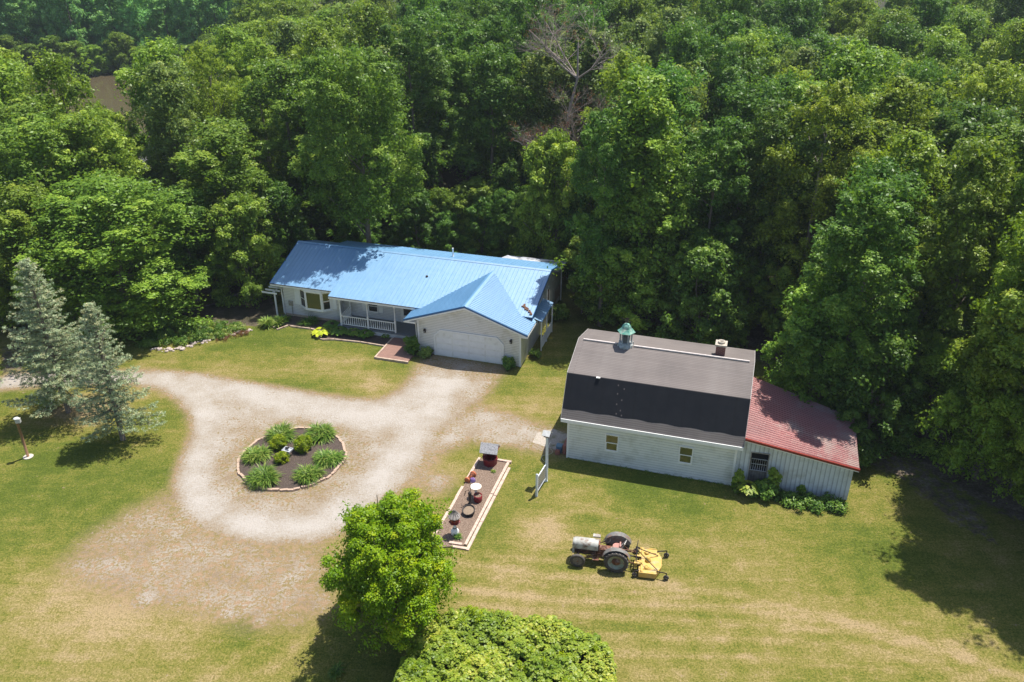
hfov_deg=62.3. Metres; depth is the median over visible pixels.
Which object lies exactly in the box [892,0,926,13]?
broadleaf tree
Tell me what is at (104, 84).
pond
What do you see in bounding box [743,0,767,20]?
broadleaf tree
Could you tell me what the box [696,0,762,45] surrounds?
broadleaf tree
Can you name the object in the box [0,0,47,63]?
broadleaf tree
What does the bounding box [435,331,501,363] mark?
garage door
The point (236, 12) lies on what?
broadleaf tree
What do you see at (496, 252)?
undergrowth bush
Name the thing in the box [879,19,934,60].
broadleaf tree
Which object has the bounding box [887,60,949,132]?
broadleaf tree
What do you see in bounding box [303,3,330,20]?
broadleaf tree
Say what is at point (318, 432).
daylily clump
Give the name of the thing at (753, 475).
door
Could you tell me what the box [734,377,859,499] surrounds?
lean to shed
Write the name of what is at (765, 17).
broadleaf tree
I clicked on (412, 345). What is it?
rounded shrub
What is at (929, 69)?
broadleaf tree
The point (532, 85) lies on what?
broadleaf tree
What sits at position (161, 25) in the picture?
broadleaf tree
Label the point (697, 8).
broadleaf tree
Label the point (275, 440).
boxwood shrub
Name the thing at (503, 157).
sapling
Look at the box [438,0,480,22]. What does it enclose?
broadleaf tree
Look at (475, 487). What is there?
bird bath
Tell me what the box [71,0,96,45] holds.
broadleaf tree
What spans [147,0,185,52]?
broadleaf tree
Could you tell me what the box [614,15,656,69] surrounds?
broadleaf tree
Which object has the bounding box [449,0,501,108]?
broadleaf tree
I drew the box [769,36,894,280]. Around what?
broadleaf tree
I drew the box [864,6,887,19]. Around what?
broadleaf tree
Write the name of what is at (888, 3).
broadleaf tree
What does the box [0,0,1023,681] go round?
ground
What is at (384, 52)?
broadleaf tree
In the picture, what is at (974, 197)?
broadleaf tree
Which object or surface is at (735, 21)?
broadleaf tree
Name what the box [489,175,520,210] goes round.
sapling
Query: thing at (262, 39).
broadleaf tree
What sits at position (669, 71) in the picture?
broadleaf tree
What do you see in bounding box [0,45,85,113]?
broadleaf tree
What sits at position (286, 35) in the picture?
broadleaf tree
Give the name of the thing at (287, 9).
broadleaf tree
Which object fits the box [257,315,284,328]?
iris clump
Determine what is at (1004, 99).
broadleaf tree
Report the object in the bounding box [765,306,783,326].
sapling
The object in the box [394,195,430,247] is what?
undergrowth bush
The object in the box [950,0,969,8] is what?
broadleaf tree
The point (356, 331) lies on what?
hosta
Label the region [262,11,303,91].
broadleaf tree
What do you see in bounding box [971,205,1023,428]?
broadleaf tree
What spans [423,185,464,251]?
undergrowth bush
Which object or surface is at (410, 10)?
broadleaf tree
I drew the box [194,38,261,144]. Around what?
broadleaf tree
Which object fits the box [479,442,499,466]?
wishing well
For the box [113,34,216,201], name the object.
broadleaf tree
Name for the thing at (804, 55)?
broadleaf tree
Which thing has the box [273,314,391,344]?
planting bed
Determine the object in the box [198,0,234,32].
broadleaf tree
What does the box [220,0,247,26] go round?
broadleaf tree
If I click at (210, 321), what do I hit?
border weeds
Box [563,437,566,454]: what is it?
brick stack
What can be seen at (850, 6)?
broadleaf tree
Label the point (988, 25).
broadleaf tree
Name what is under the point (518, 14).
broadleaf tree
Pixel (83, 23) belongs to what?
broadleaf tree
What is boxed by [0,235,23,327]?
broadleaf tree
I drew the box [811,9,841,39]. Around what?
broadleaf tree
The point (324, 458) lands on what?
daylily clump
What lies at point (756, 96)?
broadleaf tree
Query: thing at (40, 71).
broadleaf tree
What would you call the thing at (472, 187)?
undergrowth bush
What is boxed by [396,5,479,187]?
broadleaf tree
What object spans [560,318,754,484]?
barn
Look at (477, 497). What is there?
red planter
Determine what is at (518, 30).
broadleaf tree
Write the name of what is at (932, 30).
broadleaf tree
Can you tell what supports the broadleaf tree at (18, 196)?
on the ground at (904, 568)
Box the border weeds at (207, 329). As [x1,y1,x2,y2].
[188,319,245,343]
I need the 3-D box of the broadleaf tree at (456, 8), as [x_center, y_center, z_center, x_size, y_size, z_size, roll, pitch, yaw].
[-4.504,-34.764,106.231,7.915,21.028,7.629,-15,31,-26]
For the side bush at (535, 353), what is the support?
on the ground at (904, 568)
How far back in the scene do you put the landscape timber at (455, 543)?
42.69 m
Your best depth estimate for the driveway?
51.54 m
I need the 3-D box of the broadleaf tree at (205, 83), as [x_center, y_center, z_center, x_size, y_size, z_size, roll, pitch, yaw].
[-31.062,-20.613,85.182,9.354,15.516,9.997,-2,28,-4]
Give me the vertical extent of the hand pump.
0.969 m
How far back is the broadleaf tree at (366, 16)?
83.96 m
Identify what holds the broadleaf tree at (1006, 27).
on the ground at (904, 568)
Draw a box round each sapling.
[277,165,341,240]
[330,173,359,236]
[482,150,523,193]
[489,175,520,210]
[561,235,595,313]
[621,258,654,304]
[646,237,681,311]
[655,268,692,295]
[659,269,697,317]
[668,279,702,315]
[753,243,800,321]
[757,270,798,342]
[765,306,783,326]
[767,265,807,353]
[769,274,803,340]
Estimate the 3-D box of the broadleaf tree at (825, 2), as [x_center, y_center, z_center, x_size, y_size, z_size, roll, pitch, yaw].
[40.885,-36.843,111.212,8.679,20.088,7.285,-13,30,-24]
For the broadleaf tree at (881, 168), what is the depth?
50.74 m
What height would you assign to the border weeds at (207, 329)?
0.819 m
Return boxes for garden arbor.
[262,286,280,314]
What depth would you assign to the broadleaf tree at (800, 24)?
92.15 m
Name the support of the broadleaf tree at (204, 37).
on the ground at (904, 568)
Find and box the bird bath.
[471,483,481,492]
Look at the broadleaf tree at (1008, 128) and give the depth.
50.53 m
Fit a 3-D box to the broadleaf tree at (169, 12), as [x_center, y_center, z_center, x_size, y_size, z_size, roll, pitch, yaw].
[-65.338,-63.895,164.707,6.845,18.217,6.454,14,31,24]
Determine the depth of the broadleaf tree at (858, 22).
94.04 m
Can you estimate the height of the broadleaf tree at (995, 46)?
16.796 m
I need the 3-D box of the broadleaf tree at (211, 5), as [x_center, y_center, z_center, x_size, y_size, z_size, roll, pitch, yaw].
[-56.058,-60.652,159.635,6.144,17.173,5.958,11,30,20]
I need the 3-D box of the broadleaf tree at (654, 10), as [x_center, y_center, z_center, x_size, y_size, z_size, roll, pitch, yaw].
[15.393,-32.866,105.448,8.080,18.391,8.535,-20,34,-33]
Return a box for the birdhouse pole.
[545,438,550,481]
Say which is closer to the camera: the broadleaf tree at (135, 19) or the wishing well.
the wishing well
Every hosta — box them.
[312,327,329,336]
[322,320,339,328]
[330,326,347,335]
[345,328,360,335]
[357,329,375,338]
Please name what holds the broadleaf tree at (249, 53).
on the ground at (904, 568)
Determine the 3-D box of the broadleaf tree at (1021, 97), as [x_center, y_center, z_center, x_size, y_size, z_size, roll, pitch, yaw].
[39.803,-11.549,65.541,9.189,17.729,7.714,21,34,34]
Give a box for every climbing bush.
[731,468,746,493]
[748,475,777,500]
[764,467,782,495]
[796,484,806,494]
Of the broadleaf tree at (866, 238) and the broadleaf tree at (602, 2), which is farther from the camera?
the broadleaf tree at (602, 2)
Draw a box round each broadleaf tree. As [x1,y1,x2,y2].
[0,0,12,51]
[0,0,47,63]
[0,34,25,65]
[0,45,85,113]
[0,56,47,168]
[0,90,105,242]
[0,94,33,257]
[0,107,109,278]
[0,167,216,351]
[0,176,90,325]
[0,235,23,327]
[0,256,27,332]
[15,43,41,72]
[17,0,56,52]
[19,47,143,222]
[35,35,71,73]
[38,0,88,65]
[43,104,155,275]
[49,2,87,44]
[50,0,87,60]
[60,40,89,74]
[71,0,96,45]
[75,0,115,58]
[75,44,111,75]
[76,105,155,263]
[88,0,136,66]
[91,2,134,43]
[102,31,136,73]
[112,0,155,55]
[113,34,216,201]
[124,55,229,257]
[126,45,150,70]
[133,0,165,41]
[142,180,235,300]
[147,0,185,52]
[156,38,184,65]
[161,0,190,46]
[167,113,294,279]
[168,59,249,181]
[169,0,214,45]
[175,5,203,41]
[176,41,248,197]
[176,44,193,60]
[192,33,217,73]
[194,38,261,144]
[196,22,289,190]
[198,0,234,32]
[199,0,230,34]
[203,190,286,308]
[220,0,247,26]
[220,37,303,175]
[221,0,237,25]
[224,0,254,29]
[224,36,269,90]
[225,57,358,228]
[231,16,275,130]
[240,0,272,29]
[249,0,302,30]
[250,178,316,281]
[260,14,310,169]
[261,0,306,37]
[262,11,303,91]
[273,15,304,49]
[280,40,452,242]
[284,22,363,200]
[288,38,338,133]
[289,0,324,19]
[296,13,324,32]
[296,16,366,144]
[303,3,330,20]
[307,1,345,28]
[317,0,353,8]
[326,0,364,47]
[336,0,419,171]
[353,41,444,190]
[360,0,396,25]
[369,16,458,190]
[389,3,401,26]
[390,0,403,6]
[396,0,441,37]
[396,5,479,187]
[398,0,460,190]
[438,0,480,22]
[438,9,493,180]
[442,41,537,202]
[447,0,500,17]
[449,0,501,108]
[451,16,520,179]
[477,16,533,150]
[480,0,514,20]
[480,0,556,158]
[498,38,593,205]
[500,0,563,41]
[509,127,593,277]
[521,44,562,116]
[542,0,578,37]
[543,2,608,187]
[547,62,702,336]
[549,29,576,109]
[551,26,631,199]
[557,0,609,36]
[558,152,606,279]
[559,49,659,234]
[560,104,646,326]
[562,0,604,29]
[577,58,650,194]
[579,184,645,324]
[591,0,629,44]
[591,57,721,284]
[598,40,640,66]
[613,0,661,45]
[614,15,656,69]
[624,48,653,67]
[636,3,697,73]
[642,0,660,39]
[652,0,705,25]
[652,15,664,54]
[653,234,754,348]
[654,61,724,247]
[659,19,722,133]
[661,14,714,50]
[665,115,763,322]
[679,33,748,199]
[685,0,718,23]
[692,0,718,32]
[692,10,756,55]
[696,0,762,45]
[696,74,807,272]
[699,52,722,207]
[704,52,769,219]
[707,27,784,127]
[714,0,762,30]
[721,69,815,242]
[723,100,835,325]
[742,76,883,287]
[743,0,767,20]
[750,24,794,86]
[755,31,810,82]
[755,277,881,436]
[759,0,787,32]
[768,0,826,50]
[769,7,838,40]
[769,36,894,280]
[773,42,829,179]
[773,65,821,156]
[780,171,939,417]
[785,30,853,83]
[793,152,943,342]
[802,115,927,307]
[807,0,846,32]
[808,33,855,78]
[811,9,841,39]
[813,126,969,326]
[817,81,908,166]
[817,321,927,467]
[819,0,886,46]
[822,69,949,218]
[827,52,900,86]
[830,34,863,48]
[834,11,873,46]
[853,4,920,52]
[861,44,909,92]
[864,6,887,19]
[876,14,921,49]
[877,328,980,461]
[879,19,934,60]
[880,0,912,12]
[882,51,912,83]
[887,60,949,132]
[888,56,961,141]
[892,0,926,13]
[897,131,1023,415]
[902,56,980,129]
[905,97,1022,323]
[906,22,971,110]
[907,0,957,47]
[911,58,1023,260]
[912,32,976,112]
[915,204,1023,501]
[916,116,1023,331]
[917,0,955,25]
[927,24,976,59]
[934,4,991,90]
[947,48,1023,111]
[948,4,982,52]
[948,75,1008,119]
[948,236,1023,488]
[949,0,963,7]
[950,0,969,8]
[953,66,1023,259]
[955,8,993,62]
[959,186,1013,314]
[963,0,996,33]
[963,16,1023,82]
[966,172,1023,389]
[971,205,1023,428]
[978,11,994,57]
[978,36,1023,60]
[980,0,1023,42]
[981,19,1012,42]
[989,18,1023,66]
[991,5,1023,32]
[996,369,1023,508]
[1005,404,1023,500]
[1010,84,1023,155]
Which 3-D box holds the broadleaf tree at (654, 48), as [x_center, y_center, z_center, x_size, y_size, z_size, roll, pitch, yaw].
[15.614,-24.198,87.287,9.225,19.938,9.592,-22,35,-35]
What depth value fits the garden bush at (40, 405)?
53.78 m
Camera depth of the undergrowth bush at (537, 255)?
72.65 m
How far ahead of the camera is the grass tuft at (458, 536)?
43.07 m
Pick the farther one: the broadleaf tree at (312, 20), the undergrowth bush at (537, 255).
the broadleaf tree at (312, 20)
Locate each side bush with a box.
[528,348,540,358]
[550,302,570,320]
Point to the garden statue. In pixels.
(288, 450)
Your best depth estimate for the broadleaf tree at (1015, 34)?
73.98 m
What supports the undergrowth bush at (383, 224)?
on the ground at (904, 568)
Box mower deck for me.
[630,540,668,579]
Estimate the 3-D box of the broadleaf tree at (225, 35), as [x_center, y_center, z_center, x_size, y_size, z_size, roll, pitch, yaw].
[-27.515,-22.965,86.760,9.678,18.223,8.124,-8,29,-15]
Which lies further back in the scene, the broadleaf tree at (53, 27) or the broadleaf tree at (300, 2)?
the broadleaf tree at (53, 27)
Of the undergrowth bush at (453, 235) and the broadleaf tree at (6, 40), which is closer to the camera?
the undergrowth bush at (453, 235)
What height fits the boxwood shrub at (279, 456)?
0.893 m
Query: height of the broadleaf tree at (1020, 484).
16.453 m
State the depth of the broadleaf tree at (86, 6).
162.26 m
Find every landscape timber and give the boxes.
[442,486,463,521]
[449,541,461,545]
[451,545,466,549]
[464,494,492,545]
[466,496,495,550]
[467,457,480,476]
[490,462,509,494]
[494,467,510,495]
[497,459,511,463]
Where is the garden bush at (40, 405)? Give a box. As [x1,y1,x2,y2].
[34,388,62,409]
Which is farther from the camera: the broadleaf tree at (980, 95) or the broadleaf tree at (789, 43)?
the broadleaf tree at (789, 43)
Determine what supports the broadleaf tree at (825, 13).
on the ground at (904, 568)
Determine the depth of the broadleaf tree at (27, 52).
153.81 m
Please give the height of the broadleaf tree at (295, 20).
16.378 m
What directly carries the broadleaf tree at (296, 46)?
on the ground at (904, 568)
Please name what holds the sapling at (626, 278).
on the ground at (904, 568)
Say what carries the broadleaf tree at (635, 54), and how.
on the ground at (904, 568)
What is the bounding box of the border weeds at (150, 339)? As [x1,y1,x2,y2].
[135,323,199,349]
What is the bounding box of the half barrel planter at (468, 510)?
[462,504,474,516]
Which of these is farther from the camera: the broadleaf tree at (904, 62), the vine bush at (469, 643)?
the broadleaf tree at (904, 62)
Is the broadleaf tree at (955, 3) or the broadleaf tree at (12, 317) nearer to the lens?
the broadleaf tree at (12, 317)
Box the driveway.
[0,354,562,555]
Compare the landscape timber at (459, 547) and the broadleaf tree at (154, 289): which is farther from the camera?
the broadleaf tree at (154, 289)
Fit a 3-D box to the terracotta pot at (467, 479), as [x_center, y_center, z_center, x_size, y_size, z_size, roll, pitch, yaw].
[-2.341,7.638,47.472,0.380,0.380,0.740,14,31,25]
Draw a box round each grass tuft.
[328,659,345,680]
[453,533,462,539]
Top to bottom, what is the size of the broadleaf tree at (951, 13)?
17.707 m
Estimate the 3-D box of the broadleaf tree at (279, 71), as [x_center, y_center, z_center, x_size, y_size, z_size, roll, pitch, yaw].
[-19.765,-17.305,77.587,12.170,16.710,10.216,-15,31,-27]
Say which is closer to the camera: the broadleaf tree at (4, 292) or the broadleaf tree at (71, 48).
the broadleaf tree at (4, 292)
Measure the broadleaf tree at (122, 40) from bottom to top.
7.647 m
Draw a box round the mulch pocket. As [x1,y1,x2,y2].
[410,351,433,356]
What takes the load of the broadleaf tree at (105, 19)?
on the ground at (904, 568)
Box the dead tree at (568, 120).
[508,0,631,186]
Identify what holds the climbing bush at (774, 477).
on the ground at (904, 568)
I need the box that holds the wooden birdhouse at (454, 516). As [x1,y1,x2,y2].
[448,510,460,535]
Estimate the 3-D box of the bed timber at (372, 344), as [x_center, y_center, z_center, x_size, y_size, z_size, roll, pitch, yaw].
[-10.191,0.234,61.844,1.901,0.130,0.100,9,29,16]
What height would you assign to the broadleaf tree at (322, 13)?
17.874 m
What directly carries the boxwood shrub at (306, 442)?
on the flower bed mulch
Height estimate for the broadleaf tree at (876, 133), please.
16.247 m
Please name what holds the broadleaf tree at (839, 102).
on the ground at (904, 568)
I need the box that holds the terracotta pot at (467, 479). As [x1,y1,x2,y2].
[464,471,475,482]
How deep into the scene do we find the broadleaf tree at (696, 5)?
96.55 m
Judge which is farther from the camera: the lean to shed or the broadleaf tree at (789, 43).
the broadleaf tree at (789, 43)
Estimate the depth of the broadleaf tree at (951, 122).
56.40 m
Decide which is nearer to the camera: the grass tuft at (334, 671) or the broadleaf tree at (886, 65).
the grass tuft at (334, 671)
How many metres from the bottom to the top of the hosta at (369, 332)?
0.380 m
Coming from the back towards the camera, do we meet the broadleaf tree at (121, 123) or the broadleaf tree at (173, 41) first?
the broadleaf tree at (173, 41)
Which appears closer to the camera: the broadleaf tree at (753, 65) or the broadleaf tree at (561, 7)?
the broadleaf tree at (753, 65)
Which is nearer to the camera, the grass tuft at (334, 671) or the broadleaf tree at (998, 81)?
the grass tuft at (334, 671)
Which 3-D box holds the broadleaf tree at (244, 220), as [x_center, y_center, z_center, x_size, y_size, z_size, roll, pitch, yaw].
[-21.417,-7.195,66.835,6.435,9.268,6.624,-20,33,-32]
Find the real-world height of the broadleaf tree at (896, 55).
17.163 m
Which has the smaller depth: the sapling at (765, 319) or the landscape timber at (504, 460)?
the landscape timber at (504, 460)
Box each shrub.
[267,433,287,450]
[273,451,289,463]
[292,435,312,454]
[402,335,419,355]
[416,346,433,359]
[501,356,515,370]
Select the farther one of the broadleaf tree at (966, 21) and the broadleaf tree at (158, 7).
the broadleaf tree at (158, 7)
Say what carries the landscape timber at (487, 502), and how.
on the ground at (904, 568)
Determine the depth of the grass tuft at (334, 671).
35.53 m
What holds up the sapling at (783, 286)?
on the ground at (904, 568)
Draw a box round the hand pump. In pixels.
[464,490,473,503]
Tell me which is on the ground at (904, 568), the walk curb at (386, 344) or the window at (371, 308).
the walk curb at (386, 344)
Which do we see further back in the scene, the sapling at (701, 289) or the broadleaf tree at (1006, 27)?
the broadleaf tree at (1006, 27)
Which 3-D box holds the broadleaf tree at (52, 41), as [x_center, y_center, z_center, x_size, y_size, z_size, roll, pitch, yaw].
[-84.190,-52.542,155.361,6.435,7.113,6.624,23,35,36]
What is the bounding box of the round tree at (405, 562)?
[318,487,465,656]
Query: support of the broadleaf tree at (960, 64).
on the ground at (904, 568)
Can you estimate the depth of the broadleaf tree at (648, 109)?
58.85 m
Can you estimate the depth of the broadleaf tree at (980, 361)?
43.51 m
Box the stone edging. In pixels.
[215,330,248,341]
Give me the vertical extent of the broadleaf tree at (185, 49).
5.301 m
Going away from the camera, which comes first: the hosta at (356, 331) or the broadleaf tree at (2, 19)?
the hosta at (356, 331)
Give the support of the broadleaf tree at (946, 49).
on the ground at (904, 568)
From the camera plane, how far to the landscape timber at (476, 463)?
48.57 m
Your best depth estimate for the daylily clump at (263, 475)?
47.09 m
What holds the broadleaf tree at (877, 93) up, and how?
on the ground at (904, 568)
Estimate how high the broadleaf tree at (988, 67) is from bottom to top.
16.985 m
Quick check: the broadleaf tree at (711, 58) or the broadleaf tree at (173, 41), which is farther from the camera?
the broadleaf tree at (173, 41)
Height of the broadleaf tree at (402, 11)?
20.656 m
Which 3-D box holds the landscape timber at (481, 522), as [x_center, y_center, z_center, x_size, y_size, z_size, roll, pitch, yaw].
[-1.596,9.471,44.275,0.165,0.087,4.485,8,29,15]
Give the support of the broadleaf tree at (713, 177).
on the ground at (904, 568)
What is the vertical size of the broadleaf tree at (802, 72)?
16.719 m
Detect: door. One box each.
[402,309,411,323]
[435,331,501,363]
[747,470,765,486]
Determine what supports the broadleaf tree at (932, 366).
on the ground at (904, 568)
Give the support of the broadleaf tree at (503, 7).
on the ground at (904, 568)
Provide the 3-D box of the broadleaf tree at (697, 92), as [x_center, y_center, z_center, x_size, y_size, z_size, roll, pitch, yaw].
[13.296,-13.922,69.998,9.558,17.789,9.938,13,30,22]
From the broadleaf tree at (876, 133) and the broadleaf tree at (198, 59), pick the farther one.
the broadleaf tree at (198, 59)
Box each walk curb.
[374,337,393,358]
[376,356,408,363]
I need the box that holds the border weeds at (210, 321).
[147,315,213,330]
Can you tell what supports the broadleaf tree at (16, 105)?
on the ground at (904, 568)
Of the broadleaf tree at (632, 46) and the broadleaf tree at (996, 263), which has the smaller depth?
the broadleaf tree at (996, 263)
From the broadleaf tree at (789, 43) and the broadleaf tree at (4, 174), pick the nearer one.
the broadleaf tree at (4, 174)
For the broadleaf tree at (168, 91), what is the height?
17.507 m
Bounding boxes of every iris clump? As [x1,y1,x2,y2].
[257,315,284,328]
[272,313,291,324]
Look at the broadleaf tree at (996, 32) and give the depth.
99.98 m
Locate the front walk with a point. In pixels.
(393, 349)
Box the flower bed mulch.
[239,429,343,488]
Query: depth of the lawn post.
48.88 m
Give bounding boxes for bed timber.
[290,325,309,329]
[335,339,359,342]
[360,341,383,346]
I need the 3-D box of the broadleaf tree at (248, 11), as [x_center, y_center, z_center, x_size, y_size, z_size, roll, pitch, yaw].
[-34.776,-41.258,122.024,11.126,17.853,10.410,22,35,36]
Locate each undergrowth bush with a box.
[325,193,395,245]
[362,199,398,245]
[379,206,401,245]
[387,186,440,250]
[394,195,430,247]
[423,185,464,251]
[429,208,464,252]
[448,177,500,253]
[456,193,503,255]
[478,186,520,255]
[487,208,534,257]
[504,184,546,255]
[512,223,557,258]
[548,200,564,273]
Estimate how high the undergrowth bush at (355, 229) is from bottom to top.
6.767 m
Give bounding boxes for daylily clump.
[240,440,273,465]
[241,459,285,491]
[264,419,299,445]
[290,463,328,485]
[298,313,320,327]
[303,419,335,445]
[310,446,347,468]
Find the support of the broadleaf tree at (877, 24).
on the ground at (904, 568)
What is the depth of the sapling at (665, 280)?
63.27 m
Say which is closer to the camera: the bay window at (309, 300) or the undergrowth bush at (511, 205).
the bay window at (309, 300)
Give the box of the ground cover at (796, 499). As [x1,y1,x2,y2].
[773,488,849,515]
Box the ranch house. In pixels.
[270,240,566,366]
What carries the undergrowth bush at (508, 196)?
on the ground at (904, 568)
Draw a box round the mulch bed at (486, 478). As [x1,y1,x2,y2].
[437,458,505,547]
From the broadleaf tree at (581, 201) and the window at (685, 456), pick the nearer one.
the window at (685, 456)
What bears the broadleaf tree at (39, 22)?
on the ground at (904, 568)
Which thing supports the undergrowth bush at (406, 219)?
on the ground at (904, 568)
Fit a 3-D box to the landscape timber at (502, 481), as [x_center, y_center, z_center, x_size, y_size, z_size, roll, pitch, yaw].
[-0.541,7.860,47.358,0.165,0.073,2.663,8,29,15]
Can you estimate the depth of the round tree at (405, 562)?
34.28 m
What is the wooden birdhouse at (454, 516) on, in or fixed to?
on the mulch bed at (486, 478)
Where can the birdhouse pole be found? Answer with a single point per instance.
(546, 460)
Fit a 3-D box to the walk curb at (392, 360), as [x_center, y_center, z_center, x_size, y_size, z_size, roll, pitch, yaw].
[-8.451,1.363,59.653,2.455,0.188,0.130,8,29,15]
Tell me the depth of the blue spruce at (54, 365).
50.99 m
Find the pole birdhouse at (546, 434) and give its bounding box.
[542,430,551,437]
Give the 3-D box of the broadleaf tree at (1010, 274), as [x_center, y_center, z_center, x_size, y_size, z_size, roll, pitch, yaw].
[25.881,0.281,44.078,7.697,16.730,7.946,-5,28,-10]
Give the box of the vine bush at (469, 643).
[393,604,616,681]
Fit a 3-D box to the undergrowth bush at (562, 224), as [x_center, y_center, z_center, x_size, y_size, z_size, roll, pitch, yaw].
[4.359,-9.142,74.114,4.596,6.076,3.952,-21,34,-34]
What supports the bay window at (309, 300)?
in the ranch house
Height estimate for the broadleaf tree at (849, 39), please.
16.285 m
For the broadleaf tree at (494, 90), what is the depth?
75.71 m
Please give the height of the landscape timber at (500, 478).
0.147 m
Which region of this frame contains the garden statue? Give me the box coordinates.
[281,446,293,455]
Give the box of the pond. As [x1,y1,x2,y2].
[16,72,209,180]
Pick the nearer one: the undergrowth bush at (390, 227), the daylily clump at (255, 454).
the daylily clump at (255, 454)
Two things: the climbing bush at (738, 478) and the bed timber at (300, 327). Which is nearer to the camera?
the climbing bush at (738, 478)
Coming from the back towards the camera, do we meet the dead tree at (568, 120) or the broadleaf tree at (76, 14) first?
the broadleaf tree at (76, 14)
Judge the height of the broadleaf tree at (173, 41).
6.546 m
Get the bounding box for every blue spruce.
[1,258,111,418]
[69,300,167,442]
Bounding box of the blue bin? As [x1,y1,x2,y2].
[556,443,562,452]
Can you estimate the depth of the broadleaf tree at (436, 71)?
74.53 m
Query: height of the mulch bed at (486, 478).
0.080 m
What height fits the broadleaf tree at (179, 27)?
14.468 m
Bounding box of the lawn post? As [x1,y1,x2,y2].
[13,417,33,459]
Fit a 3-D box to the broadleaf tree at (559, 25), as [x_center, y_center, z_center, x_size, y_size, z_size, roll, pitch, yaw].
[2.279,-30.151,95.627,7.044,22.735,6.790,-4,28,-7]
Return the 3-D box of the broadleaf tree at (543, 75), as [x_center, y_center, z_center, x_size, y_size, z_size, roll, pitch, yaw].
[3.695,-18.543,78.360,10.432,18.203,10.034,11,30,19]
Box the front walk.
[377,337,412,360]
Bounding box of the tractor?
[570,532,635,572]
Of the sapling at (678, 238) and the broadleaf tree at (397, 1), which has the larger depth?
the broadleaf tree at (397, 1)
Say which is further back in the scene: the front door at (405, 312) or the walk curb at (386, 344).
the front door at (405, 312)
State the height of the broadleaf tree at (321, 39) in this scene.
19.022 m
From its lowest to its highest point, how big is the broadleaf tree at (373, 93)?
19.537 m
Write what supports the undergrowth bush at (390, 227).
on the ground at (904, 568)
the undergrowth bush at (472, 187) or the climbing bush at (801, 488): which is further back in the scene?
the undergrowth bush at (472, 187)
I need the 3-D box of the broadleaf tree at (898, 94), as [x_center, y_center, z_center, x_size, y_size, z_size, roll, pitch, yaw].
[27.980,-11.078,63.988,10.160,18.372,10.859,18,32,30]
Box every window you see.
[298,289,332,311]
[367,304,378,312]
[604,434,618,452]
[678,446,693,464]
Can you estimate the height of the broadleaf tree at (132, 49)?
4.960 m
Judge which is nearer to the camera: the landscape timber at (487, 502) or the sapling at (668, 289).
the landscape timber at (487, 502)
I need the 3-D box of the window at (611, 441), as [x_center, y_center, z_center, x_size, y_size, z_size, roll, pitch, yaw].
[5.666,5.794,48.059,0.780,1.140,0.070,8,29,15]
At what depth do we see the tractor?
41.19 m
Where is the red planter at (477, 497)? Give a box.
[473,492,481,502]
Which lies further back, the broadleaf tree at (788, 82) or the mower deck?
the broadleaf tree at (788, 82)
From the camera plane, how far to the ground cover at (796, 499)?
45.21 m
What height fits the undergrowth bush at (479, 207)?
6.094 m
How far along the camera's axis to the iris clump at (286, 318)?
64.76 m
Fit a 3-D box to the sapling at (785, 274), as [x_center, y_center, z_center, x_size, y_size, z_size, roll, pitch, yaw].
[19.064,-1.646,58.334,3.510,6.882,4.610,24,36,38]
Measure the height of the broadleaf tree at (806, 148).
16.907 m
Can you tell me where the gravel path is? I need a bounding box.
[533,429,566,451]
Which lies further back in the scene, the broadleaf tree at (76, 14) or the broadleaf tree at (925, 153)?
the broadleaf tree at (76, 14)
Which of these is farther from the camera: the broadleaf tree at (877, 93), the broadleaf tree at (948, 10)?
the broadleaf tree at (948, 10)
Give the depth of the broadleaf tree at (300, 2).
110.86 m
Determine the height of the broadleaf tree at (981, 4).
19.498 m
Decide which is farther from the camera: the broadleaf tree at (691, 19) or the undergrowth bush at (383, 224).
the broadleaf tree at (691, 19)
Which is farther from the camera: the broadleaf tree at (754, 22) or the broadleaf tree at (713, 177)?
the broadleaf tree at (754, 22)
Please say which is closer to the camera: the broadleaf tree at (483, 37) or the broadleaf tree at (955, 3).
the broadleaf tree at (483, 37)
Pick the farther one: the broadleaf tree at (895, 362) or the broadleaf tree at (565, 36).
the broadleaf tree at (565, 36)
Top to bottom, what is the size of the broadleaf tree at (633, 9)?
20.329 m
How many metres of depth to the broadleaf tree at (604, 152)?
58.30 m
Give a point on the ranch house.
(490, 309)
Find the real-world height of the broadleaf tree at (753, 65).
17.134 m
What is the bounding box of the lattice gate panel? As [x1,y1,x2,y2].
[535,464,545,496]
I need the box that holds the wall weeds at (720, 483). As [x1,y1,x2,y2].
[567,457,730,485]
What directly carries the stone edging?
on the ground at (904, 568)
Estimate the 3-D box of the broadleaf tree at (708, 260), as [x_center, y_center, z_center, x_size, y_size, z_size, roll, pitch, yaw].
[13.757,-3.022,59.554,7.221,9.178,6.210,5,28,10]
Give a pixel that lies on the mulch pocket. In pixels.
(415, 353)
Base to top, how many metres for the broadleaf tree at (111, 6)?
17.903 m
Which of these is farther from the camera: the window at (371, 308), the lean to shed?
the window at (371, 308)
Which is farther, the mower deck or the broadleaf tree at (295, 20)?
the broadleaf tree at (295, 20)
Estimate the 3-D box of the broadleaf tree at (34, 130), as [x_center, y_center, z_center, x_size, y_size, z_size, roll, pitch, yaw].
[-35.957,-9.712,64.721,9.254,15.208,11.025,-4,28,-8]
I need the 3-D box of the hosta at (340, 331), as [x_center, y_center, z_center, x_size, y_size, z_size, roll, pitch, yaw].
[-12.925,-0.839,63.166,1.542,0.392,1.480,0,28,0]
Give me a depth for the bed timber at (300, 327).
64.18 m
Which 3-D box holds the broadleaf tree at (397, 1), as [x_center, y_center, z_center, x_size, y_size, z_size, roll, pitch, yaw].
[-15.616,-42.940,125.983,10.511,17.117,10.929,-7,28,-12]

